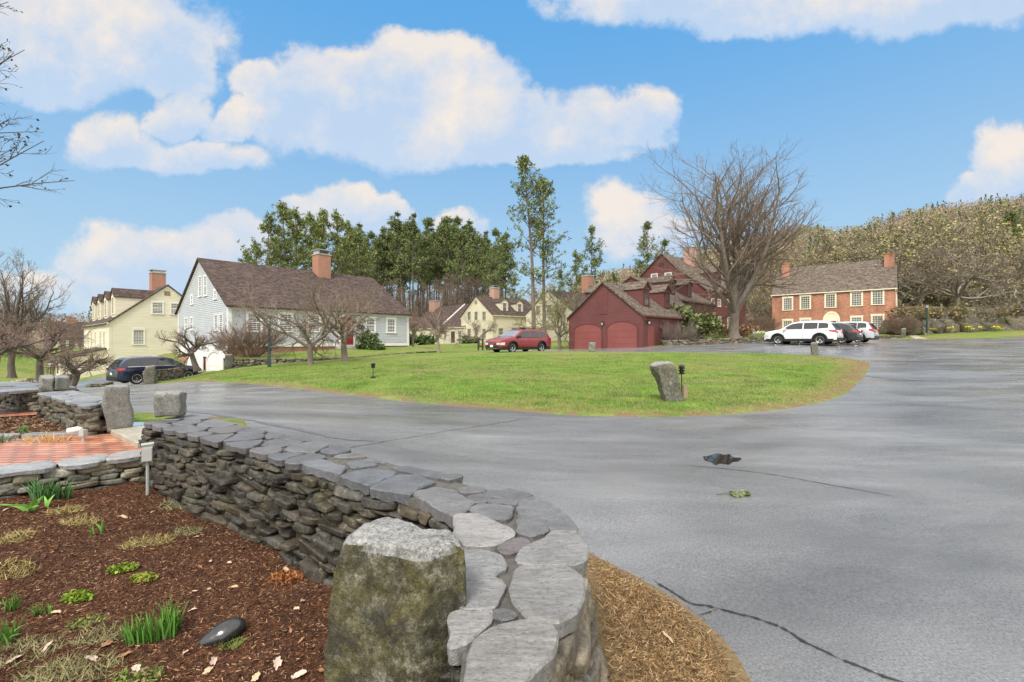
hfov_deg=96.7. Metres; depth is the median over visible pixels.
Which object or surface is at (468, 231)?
pine tree
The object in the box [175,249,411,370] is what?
grey house
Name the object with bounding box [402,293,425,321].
bare sapling
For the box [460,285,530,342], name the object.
cream gabled house
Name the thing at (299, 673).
fallen leaf
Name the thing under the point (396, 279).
pine tree
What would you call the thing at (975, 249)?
budding tree
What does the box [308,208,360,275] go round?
pine tree
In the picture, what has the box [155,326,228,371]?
gnarled tree
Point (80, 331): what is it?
bare sapling
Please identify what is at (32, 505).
tulip leaves
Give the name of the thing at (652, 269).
red house
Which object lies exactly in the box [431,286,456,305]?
bare sapling
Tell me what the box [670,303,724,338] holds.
rhododendron
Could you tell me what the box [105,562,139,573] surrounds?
sedum patch
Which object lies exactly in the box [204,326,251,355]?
bare bush
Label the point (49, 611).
leaf shoot
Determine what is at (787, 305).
window
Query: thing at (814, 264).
budding tree
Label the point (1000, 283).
bare tree
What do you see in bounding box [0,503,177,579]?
ground growth
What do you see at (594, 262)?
pine tree
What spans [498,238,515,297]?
pine tree
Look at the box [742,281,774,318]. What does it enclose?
budding tree
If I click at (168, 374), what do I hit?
stone wall
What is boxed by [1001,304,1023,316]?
ledge shrub
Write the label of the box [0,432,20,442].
daffodil clump
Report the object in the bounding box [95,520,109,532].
leaf shoot
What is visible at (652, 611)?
dry straw
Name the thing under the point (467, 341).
evergreen shrub
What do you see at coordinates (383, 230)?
pine tree
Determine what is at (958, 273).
bare tree
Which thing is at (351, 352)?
yard
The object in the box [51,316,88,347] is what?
brown house
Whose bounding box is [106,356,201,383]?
parked car
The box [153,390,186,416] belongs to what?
granite block
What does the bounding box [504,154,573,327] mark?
pine tree
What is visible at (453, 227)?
pine tree
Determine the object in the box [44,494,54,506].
tulip leaves
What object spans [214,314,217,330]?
window
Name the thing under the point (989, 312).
ledge shrub
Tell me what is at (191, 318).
window
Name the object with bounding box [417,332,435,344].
evergreen shrub
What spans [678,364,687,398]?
path light
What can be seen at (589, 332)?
garage door
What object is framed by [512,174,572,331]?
pine tree
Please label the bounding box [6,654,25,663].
fallen leaf
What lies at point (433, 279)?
pine tree
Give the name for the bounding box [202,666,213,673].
fallen leaf
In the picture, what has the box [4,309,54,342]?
bare sapling
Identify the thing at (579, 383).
grass
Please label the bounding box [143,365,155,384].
granite post
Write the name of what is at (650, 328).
side door
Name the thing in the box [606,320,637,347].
garage door
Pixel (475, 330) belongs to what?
bare tree
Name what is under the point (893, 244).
budding tree
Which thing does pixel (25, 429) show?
daffodil clump
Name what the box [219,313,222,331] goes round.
window
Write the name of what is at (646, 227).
pine tree
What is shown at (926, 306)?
lamp post
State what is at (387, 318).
window
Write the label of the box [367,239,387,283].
pine tree
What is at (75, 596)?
sedum patch
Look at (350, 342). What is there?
door
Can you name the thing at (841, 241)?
budding tree
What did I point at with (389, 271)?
pine tree
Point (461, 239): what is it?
pine tree
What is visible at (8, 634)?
daffodil clump
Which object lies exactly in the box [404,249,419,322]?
pine tree
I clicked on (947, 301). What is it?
budding tree
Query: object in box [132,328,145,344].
window
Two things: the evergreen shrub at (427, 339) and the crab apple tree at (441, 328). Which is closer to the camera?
the crab apple tree at (441, 328)
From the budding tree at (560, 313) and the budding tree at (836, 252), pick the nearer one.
the budding tree at (560, 313)
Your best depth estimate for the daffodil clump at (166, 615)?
2.52 m
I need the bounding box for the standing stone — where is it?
[649,361,684,400]
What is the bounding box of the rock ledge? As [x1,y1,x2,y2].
[879,304,1023,335]
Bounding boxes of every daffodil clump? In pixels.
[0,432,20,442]
[0,591,24,611]
[0,613,25,646]
[15,424,28,433]
[21,476,59,500]
[50,477,76,498]
[118,608,180,646]
[153,596,187,633]
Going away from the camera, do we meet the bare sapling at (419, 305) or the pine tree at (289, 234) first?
the pine tree at (289, 234)
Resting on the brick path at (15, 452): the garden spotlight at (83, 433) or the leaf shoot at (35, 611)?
the garden spotlight at (83, 433)
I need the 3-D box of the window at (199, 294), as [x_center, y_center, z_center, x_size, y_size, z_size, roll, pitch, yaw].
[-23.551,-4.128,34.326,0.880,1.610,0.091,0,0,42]
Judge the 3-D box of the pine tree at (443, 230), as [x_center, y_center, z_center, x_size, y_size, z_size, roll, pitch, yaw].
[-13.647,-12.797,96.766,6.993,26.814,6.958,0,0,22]
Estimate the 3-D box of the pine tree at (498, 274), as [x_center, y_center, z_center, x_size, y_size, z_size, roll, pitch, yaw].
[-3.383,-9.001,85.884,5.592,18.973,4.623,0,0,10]
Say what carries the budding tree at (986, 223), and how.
on the ground at (24, 366)
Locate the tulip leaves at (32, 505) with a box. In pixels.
[0,495,43,512]
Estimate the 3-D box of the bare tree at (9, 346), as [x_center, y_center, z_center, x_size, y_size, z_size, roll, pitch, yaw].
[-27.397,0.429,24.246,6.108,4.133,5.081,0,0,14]
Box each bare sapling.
[1,299,53,328]
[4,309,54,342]
[27,314,73,345]
[62,320,83,349]
[373,277,403,299]
[391,286,416,319]
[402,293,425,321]
[410,295,428,323]
[414,294,430,317]
[415,278,451,313]
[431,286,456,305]
[433,272,473,305]
[437,272,477,305]
[457,276,487,301]
[465,277,488,303]
[481,277,507,297]
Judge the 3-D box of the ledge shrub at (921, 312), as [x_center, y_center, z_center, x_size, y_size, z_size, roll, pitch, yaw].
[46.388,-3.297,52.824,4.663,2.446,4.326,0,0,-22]
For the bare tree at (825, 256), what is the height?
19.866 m
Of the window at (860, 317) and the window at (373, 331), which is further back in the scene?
the window at (860, 317)
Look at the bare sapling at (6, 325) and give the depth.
61.47 m
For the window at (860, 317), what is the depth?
57.41 m
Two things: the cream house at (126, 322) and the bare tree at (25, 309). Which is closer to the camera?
the bare tree at (25, 309)
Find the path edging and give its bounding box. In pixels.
[0,431,78,439]
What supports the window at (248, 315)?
in the grey house at (210, 296)
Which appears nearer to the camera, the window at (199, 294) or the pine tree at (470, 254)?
the window at (199, 294)
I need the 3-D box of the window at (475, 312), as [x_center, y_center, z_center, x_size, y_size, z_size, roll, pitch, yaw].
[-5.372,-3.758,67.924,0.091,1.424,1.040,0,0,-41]
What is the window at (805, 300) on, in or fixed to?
in the brick house at (866, 291)
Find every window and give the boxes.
[94,331,95,346]
[103,331,104,345]
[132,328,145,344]
[151,301,163,314]
[170,302,177,314]
[184,317,187,330]
[189,317,192,330]
[197,275,201,296]
[203,275,206,296]
[213,289,216,299]
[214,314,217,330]
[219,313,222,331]
[245,311,263,331]
[277,312,293,331]
[307,313,321,331]
[365,317,376,332]
[386,317,396,332]
[467,311,470,320]
[474,311,477,320]
[482,311,485,320]
[498,328,503,335]
[782,296,792,310]
[782,319,792,327]
[799,294,810,309]
[824,293,836,307]
[850,291,862,306]
[850,315,862,320]
[871,290,884,304]
[871,314,884,328]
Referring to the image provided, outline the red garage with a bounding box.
[566,280,703,348]
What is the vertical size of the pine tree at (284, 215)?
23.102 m
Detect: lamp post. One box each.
[265,317,272,366]
[925,304,928,332]
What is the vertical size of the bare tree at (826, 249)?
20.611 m
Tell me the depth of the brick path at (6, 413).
7.92 m
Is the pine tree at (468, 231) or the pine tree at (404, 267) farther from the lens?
the pine tree at (468, 231)
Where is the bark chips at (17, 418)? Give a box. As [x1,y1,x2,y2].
[0,411,65,439]
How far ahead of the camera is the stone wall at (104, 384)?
27.02 m
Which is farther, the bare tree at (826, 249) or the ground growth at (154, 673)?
the bare tree at (826, 249)
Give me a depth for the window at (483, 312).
66.44 m
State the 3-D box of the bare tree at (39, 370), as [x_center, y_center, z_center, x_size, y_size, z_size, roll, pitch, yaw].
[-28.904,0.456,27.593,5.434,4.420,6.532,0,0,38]
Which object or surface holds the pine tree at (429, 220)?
on the ground at (24, 366)
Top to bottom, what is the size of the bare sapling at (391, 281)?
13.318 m
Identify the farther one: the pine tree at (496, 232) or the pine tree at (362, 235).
the pine tree at (362, 235)
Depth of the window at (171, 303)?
47.75 m
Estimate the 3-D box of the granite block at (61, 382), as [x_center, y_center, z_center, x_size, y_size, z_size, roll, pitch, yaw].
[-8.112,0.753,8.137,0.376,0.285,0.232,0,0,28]
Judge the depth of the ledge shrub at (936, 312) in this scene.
52.73 m
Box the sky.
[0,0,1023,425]
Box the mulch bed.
[0,415,331,681]
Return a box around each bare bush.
[202,314,292,356]
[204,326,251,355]
[659,314,709,342]
[739,307,783,332]
[876,311,925,333]
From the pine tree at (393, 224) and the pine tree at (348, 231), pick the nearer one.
the pine tree at (348, 231)
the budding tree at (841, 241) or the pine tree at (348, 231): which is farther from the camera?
the budding tree at (841, 241)
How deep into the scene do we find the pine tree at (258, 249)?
71.59 m
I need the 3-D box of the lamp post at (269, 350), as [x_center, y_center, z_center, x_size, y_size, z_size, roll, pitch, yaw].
[-13.437,0.060,25.200,0.403,3.033,0.430,0,0,-17]
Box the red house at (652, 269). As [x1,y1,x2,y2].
[639,246,745,330]
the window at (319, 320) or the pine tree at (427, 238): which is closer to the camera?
the window at (319, 320)
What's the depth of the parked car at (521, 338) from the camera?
31.09 m
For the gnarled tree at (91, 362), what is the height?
2.066 m
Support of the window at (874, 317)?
in the brick house at (866, 291)
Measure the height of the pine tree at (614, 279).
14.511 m
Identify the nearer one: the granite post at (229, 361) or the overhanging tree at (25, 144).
the overhanging tree at (25, 144)
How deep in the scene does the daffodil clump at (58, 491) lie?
4.42 m
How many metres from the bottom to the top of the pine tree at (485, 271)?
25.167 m
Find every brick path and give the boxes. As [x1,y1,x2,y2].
[0,410,36,416]
[0,434,140,465]
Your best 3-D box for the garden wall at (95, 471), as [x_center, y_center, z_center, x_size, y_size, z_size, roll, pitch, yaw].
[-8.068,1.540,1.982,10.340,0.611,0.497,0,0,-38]
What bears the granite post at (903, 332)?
on the ground at (24, 366)
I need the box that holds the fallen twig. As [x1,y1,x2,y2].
[717,489,750,497]
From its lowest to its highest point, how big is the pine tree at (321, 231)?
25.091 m
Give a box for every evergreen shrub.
[409,333,420,345]
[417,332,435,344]
[457,335,480,343]
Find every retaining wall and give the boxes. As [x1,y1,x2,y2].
[232,351,429,367]
[662,337,765,345]
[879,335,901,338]
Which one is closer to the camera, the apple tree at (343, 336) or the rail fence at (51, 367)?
the apple tree at (343, 336)
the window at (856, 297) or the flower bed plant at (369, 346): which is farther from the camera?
the window at (856, 297)
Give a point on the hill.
(38, 344)
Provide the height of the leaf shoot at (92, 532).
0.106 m
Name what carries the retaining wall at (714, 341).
on the ground at (24, 366)
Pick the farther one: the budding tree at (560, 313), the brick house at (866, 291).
the brick house at (866, 291)
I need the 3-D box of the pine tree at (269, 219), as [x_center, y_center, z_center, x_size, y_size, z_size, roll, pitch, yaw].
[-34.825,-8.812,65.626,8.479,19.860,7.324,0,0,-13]
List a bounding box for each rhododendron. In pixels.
[355,330,381,346]
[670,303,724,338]
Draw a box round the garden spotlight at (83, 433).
[66,427,87,440]
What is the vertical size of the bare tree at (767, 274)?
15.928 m
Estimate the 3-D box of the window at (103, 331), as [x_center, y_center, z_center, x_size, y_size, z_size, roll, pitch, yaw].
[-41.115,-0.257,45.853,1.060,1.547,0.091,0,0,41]
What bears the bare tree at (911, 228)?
on the ground at (24, 366)
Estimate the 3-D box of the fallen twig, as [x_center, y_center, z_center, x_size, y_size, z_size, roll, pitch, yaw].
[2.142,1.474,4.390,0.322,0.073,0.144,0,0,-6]
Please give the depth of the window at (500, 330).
65.92 m
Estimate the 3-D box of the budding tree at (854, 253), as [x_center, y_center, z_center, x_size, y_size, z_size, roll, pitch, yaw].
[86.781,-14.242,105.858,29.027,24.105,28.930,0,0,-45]
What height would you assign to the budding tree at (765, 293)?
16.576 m
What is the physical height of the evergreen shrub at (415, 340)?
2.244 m
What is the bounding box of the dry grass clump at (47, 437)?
[11,431,72,443]
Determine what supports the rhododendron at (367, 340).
on the yard at (351, 352)
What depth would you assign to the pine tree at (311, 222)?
67.56 m
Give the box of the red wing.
[621,275,715,332]
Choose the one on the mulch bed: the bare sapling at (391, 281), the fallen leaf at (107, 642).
the fallen leaf at (107, 642)
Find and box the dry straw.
[588,550,751,681]
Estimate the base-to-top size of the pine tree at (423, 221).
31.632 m
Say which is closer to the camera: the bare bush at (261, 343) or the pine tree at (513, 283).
the bare bush at (261, 343)
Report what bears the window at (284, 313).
in the grey house at (210, 296)
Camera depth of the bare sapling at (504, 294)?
88.96 m
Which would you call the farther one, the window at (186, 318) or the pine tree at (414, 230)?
the pine tree at (414, 230)
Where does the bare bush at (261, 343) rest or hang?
on the yard at (351, 352)
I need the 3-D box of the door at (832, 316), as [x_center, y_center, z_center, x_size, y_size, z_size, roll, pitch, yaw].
[41.521,-2.231,59.171,1.853,3.262,0.061,0,0,41]
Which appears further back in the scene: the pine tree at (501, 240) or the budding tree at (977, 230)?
the pine tree at (501, 240)
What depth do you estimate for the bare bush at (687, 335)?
37.28 m
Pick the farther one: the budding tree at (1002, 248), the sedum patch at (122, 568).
the budding tree at (1002, 248)
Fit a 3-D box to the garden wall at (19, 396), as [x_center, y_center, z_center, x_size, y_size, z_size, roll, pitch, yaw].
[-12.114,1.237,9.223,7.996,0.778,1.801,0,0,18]
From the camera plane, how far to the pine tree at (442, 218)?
110.91 m
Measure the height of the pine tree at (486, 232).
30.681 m
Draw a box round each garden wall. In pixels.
[0,382,78,414]
[0,450,144,498]
[32,390,109,435]
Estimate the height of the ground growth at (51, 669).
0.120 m
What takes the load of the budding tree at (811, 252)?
on the ground at (24, 366)
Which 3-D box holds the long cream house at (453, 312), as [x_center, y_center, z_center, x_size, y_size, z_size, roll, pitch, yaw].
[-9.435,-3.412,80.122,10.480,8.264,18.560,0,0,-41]
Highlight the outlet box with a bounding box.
[141,442,153,494]
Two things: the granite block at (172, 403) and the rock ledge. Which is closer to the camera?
the granite block at (172, 403)
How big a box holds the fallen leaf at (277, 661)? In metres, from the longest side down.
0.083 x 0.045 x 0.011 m
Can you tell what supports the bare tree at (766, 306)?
on the ground at (24, 366)
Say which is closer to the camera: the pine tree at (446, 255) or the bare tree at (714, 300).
the bare tree at (714, 300)
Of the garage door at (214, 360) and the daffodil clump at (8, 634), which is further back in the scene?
the garage door at (214, 360)
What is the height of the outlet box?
0.641 m
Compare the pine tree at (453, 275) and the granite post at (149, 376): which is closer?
the granite post at (149, 376)
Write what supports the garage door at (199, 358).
in the grey house at (210, 296)
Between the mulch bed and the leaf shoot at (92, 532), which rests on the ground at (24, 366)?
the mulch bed
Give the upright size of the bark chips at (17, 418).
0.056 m
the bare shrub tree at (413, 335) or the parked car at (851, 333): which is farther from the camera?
the bare shrub tree at (413, 335)
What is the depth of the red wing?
50.26 m
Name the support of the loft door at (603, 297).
in the red garage
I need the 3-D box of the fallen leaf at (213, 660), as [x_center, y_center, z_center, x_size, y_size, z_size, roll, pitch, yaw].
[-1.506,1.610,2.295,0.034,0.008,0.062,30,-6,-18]
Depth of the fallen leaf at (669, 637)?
2.22 m
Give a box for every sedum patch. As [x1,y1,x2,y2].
[60,589,94,603]
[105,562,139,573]
[129,570,158,582]
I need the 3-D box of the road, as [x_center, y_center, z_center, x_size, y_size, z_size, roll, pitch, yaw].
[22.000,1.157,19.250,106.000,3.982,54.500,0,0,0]
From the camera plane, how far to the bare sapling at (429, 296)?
89.09 m
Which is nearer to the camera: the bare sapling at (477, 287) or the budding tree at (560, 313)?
the budding tree at (560, 313)
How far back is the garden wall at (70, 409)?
6.62 m
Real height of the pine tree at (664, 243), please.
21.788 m
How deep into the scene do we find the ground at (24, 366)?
14.46 m
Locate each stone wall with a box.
[85,382,113,387]
[136,414,610,681]
[142,367,184,384]
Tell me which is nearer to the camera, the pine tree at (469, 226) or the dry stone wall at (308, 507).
the dry stone wall at (308, 507)
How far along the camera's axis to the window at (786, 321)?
62.53 m
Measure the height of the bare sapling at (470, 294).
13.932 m
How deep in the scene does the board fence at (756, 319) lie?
60.57 m
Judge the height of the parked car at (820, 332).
1.740 m
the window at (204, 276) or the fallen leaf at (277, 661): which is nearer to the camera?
the fallen leaf at (277, 661)
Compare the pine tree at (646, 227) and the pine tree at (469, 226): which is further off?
the pine tree at (469, 226)
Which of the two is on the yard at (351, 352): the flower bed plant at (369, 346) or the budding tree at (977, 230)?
the flower bed plant at (369, 346)
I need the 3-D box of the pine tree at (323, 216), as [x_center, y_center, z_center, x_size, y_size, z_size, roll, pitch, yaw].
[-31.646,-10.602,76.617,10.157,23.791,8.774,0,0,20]
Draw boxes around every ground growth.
[0,498,202,681]
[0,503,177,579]
[63,612,248,681]
[266,569,304,584]
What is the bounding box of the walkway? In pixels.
[909,335,926,338]
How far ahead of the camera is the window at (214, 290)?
31.92 m
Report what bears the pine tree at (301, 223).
on the ground at (24, 366)
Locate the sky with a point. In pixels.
(177, 126)
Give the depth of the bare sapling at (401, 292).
88.83 m
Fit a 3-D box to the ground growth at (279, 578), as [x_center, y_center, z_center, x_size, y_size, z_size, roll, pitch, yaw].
[-1.521,1.591,3.081,0.257,0.050,0.184,0,0,0]
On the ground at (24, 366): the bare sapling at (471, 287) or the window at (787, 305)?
the bare sapling at (471, 287)
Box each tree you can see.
[0,2,74,207]
[0,247,74,377]
[0,313,73,362]
[0,313,95,380]
[39,342,116,386]
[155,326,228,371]
[233,271,374,364]
[237,247,254,262]
[238,212,300,269]
[243,243,266,264]
[245,200,310,269]
[271,221,305,266]
[279,211,336,270]
[280,206,316,269]
[280,277,385,361]
[300,208,353,274]
[301,225,341,273]
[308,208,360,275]
[332,220,372,275]
[335,233,358,273]
[342,225,376,277]
[353,221,372,274]
[354,244,369,274]
[357,230,380,277]
[367,225,394,292]
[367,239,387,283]
[368,233,393,283]
[372,228,399,284]
[381,211,413,305]
[382,234,406,295]
[385,223,414,292]
[387,232,410,297]
[396,212,430,320]
[402,232,432,297]
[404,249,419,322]
[406,299,457,352]
[408,307,428,346]
[409,230,437,317]
[411,217,436,309]
[414,217,441,295]
[416,227,437,304]
[421,225,454,297]
[428,222,459,286]
[428,256,443,294]
[430,215,452,295]
[432,217,460,289]
[434,252,459,294]
[436,218,459,306]
[447,224,477,304]
[447,310,499,346]
[449,215,469,304]
[451,232,479,302]
[455,232,473,302]
[462,219,483,294]
[463,234,486,295]
[466,223,479,288]
[474,241,494,295]
[476,240,494,290]
[477,230,494,290]
[480,243,507,296]
[482,227,509,294]
[491,232,521,297]
[496,235,517,297]
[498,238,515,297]
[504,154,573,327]
[506,277,526,299]
[511,277,577,346]
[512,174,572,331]
[545,268,570,290]
[562,249,589,292]
[574,224,607,279]
[608,270,619,283]
[622,133,825,337]
[632,221,661,275]
[654,239,673,258]
[681,294,740,336]
[722,259,793,316]
[724,255,844,319]
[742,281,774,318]
[747,237,872,301]
[750,250,849,319]
[751,227,851,282]
[751,290,771,319]
[785,236,904,264]
[802,240,878,266]
[812,235,937,309]
[815,231,942,307]
[828,228,1002,313]
[830,218,1022,310]
[841,217,1023,311]
[851,209,1021,307]
[859,218,1022,309]
[875,227,1023,314]
[882,207,1023,307]
[893,217,1023,310]
[898,199,1023,306]
[906,227,1023,305]
[927,208,1023,301]
[940,239,1023,305]
[974,220,1023,301]
[984,209,1023,303]
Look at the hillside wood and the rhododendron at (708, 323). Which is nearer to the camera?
the rhododendron at (708, 323)
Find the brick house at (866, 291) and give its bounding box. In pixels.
[770,253,897,329]
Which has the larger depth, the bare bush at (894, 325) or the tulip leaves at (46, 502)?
the bare bush at (894, 325)
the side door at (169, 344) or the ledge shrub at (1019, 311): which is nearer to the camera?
the side door at (169, 344)
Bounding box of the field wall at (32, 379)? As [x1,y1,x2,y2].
[10,373,73,383]
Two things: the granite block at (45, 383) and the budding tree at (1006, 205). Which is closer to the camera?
the granite block at (45, 383)
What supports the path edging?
on the mulch bed
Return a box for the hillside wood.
[1,192,1023,340]
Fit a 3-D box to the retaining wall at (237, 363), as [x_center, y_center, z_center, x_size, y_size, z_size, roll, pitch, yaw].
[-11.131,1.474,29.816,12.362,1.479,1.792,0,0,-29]
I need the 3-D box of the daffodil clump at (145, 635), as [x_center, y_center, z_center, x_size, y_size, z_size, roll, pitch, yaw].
[-1.948,1.535,2.451,0.282,0.168,0.117,0,0,-20]
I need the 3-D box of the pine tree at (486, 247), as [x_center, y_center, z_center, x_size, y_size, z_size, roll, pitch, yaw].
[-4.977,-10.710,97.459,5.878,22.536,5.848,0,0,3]
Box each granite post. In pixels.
[102,384,133,431]
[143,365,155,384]
[224,354,233,368]
[324,517,466,681]
[588,342,595,351]
[810,342,818,354]
[901,328,905,337]
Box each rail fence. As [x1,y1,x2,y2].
[43,358,58,373]
[477,338,483,349]
[902,304,941,318]
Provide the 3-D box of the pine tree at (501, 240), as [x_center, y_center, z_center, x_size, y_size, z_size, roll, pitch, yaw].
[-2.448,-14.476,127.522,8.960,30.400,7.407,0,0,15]
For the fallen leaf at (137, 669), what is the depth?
2.20 m
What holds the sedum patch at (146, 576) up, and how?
on the mulch bed
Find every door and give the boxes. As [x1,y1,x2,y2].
[167,337,177,352]
[187,350,203,370]
[206,350,223,370]
[341,318,352,344]
[451,331,454,342]
[573,323,601,348]
[599,292,607,314]
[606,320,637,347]
[648,326,653,346]
[823,311,839,321]
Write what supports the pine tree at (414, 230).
on the ground at (24, 366)
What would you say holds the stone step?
on the mulch bed
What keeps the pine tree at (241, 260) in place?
on the ground at (24, 366)
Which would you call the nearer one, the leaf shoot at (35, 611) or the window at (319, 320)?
the leaf shoot at (35, 611)
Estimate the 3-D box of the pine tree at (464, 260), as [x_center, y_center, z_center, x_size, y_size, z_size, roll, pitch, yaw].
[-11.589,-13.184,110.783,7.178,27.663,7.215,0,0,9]
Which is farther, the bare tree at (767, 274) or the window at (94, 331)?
the bare tree at (767, 274)
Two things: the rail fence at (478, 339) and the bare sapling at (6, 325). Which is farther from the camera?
the bare sapling at (6, 325)
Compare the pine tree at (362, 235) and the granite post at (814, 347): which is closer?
the granite post at (814, 347)
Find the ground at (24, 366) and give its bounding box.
[0,330,1023,681]
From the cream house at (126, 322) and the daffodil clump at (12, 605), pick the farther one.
the cream house at (126, 322)
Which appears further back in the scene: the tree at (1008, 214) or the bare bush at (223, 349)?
the tree at (1008, 214)
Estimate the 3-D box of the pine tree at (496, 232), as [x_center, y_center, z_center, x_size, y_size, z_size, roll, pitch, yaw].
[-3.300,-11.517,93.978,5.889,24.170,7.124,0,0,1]
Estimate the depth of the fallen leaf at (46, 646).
2.37 m
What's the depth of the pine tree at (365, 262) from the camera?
83.80 m
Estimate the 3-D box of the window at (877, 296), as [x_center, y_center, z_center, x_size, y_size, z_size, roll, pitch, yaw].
[45.044,-5.454,56.072,1.360,2.020,0.091,0,0,41]
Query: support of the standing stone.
on the ground at (24, 366)
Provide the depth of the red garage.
37.91 m
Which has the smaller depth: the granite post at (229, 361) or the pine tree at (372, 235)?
the granite post at (229, 361)
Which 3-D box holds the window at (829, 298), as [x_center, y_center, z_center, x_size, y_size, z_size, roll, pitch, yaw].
[41.436,-5.304,59.233,1.360,1.977,0.091,0,0,41]
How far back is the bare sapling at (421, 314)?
94.20 m
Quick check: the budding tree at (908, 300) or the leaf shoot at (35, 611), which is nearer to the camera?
the leaf shoot at (35, 611)
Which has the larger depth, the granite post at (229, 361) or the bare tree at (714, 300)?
the bare tree at (714, 300)
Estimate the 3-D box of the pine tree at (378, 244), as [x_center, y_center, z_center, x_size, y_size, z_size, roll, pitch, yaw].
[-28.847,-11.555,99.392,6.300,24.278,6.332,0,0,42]
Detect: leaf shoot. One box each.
[24,602,45,615]
[38,602,54,614]
[90,526,93,535]
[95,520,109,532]
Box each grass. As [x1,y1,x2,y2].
[156,352,845,411]
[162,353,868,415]
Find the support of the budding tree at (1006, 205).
on the ground at (24, 366)
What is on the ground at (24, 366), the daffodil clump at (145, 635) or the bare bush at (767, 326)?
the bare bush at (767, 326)
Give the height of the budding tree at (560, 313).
6.530 m
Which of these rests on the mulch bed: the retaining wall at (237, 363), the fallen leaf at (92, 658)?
the fallen leaf at (92, 658)
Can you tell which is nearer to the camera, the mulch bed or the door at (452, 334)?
the mulch bed
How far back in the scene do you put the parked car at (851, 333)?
32.84 m
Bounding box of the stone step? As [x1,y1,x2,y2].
[110,425,144,447]
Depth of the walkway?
49.04 m
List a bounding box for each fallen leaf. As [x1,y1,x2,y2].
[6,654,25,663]
[41,640,52,653]
[84,655,97,662]
[101,640,112,646]
[131,664,140,671]
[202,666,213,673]
[209,656,216,664]
[251,672,259,681]
[273,656,281,670]
[291,669,306,678]
[663,631,672,642]
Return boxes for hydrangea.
[715,328,728,335]
[728,323,759,337]
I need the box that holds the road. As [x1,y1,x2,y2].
[76,337,1023,681]
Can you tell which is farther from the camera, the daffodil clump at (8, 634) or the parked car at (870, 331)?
the parked car at (870, 331)
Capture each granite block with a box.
[38,375,54,391]
[53,375,69,390]
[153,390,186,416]
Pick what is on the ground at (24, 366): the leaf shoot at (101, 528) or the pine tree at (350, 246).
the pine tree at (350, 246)
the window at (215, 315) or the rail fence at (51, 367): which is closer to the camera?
the window at (215, 315)
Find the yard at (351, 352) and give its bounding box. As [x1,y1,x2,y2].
[234,347,440,358]
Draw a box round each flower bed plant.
[355,343,364,348]
[364,343,374,349]
[372,342,386,349]
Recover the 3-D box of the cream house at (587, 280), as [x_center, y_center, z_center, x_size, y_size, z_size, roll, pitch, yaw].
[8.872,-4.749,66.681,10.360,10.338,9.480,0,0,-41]
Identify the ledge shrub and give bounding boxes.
[884,303,934,320]
[905,306,949,320]
[929,302,974,321]
[952,303,1006,318]
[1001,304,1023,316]
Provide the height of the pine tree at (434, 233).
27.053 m
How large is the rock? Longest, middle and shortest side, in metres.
0.242 x 0.136 x 0.113 m
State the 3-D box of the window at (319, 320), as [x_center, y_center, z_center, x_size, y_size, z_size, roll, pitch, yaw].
[-14.979,-1.384,34.461,0.091,1.433,1.140,0,0,42]
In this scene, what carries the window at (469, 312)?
in the cream gabled house at (480, 308)
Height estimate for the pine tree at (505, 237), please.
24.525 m
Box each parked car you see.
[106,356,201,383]
[485,327,550,351]
[764,320,842,344]
[798,323,862,343]
[834,321,878,342]
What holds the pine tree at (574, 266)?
on the ground at (24, 366)
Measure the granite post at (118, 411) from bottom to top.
0.638 m
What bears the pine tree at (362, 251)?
on the ground at (24, 366)
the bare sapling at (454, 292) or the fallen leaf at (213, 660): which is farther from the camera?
the bare sapling at (454, 292)
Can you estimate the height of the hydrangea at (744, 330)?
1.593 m
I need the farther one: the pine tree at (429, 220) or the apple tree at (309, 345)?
the pine tree at (429, 220)
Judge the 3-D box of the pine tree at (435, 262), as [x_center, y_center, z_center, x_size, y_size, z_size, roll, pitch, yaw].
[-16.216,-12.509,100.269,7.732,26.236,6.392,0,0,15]
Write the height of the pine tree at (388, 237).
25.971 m
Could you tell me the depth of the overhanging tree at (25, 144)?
6.66 m
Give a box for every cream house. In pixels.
[56,269,181,377]
[409,300,468,343]
[525,275,592,340]
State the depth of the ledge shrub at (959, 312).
51.85 m
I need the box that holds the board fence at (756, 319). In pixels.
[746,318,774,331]
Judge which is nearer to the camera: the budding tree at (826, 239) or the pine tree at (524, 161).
the pine tree at (524, 161)
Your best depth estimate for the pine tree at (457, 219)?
109.80 m
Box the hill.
[28,210,1023,347]
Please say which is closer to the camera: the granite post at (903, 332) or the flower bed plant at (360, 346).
the flower bed plant at (360, 346)
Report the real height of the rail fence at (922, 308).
2.400 m
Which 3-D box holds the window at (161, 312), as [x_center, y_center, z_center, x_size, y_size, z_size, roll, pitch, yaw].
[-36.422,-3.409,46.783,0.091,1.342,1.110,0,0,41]
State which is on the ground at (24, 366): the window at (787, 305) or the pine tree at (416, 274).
the pine tree at (416, 274)
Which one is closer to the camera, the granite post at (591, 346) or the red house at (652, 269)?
the granite post at (591, 346)
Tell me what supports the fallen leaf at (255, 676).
on the mulch bed

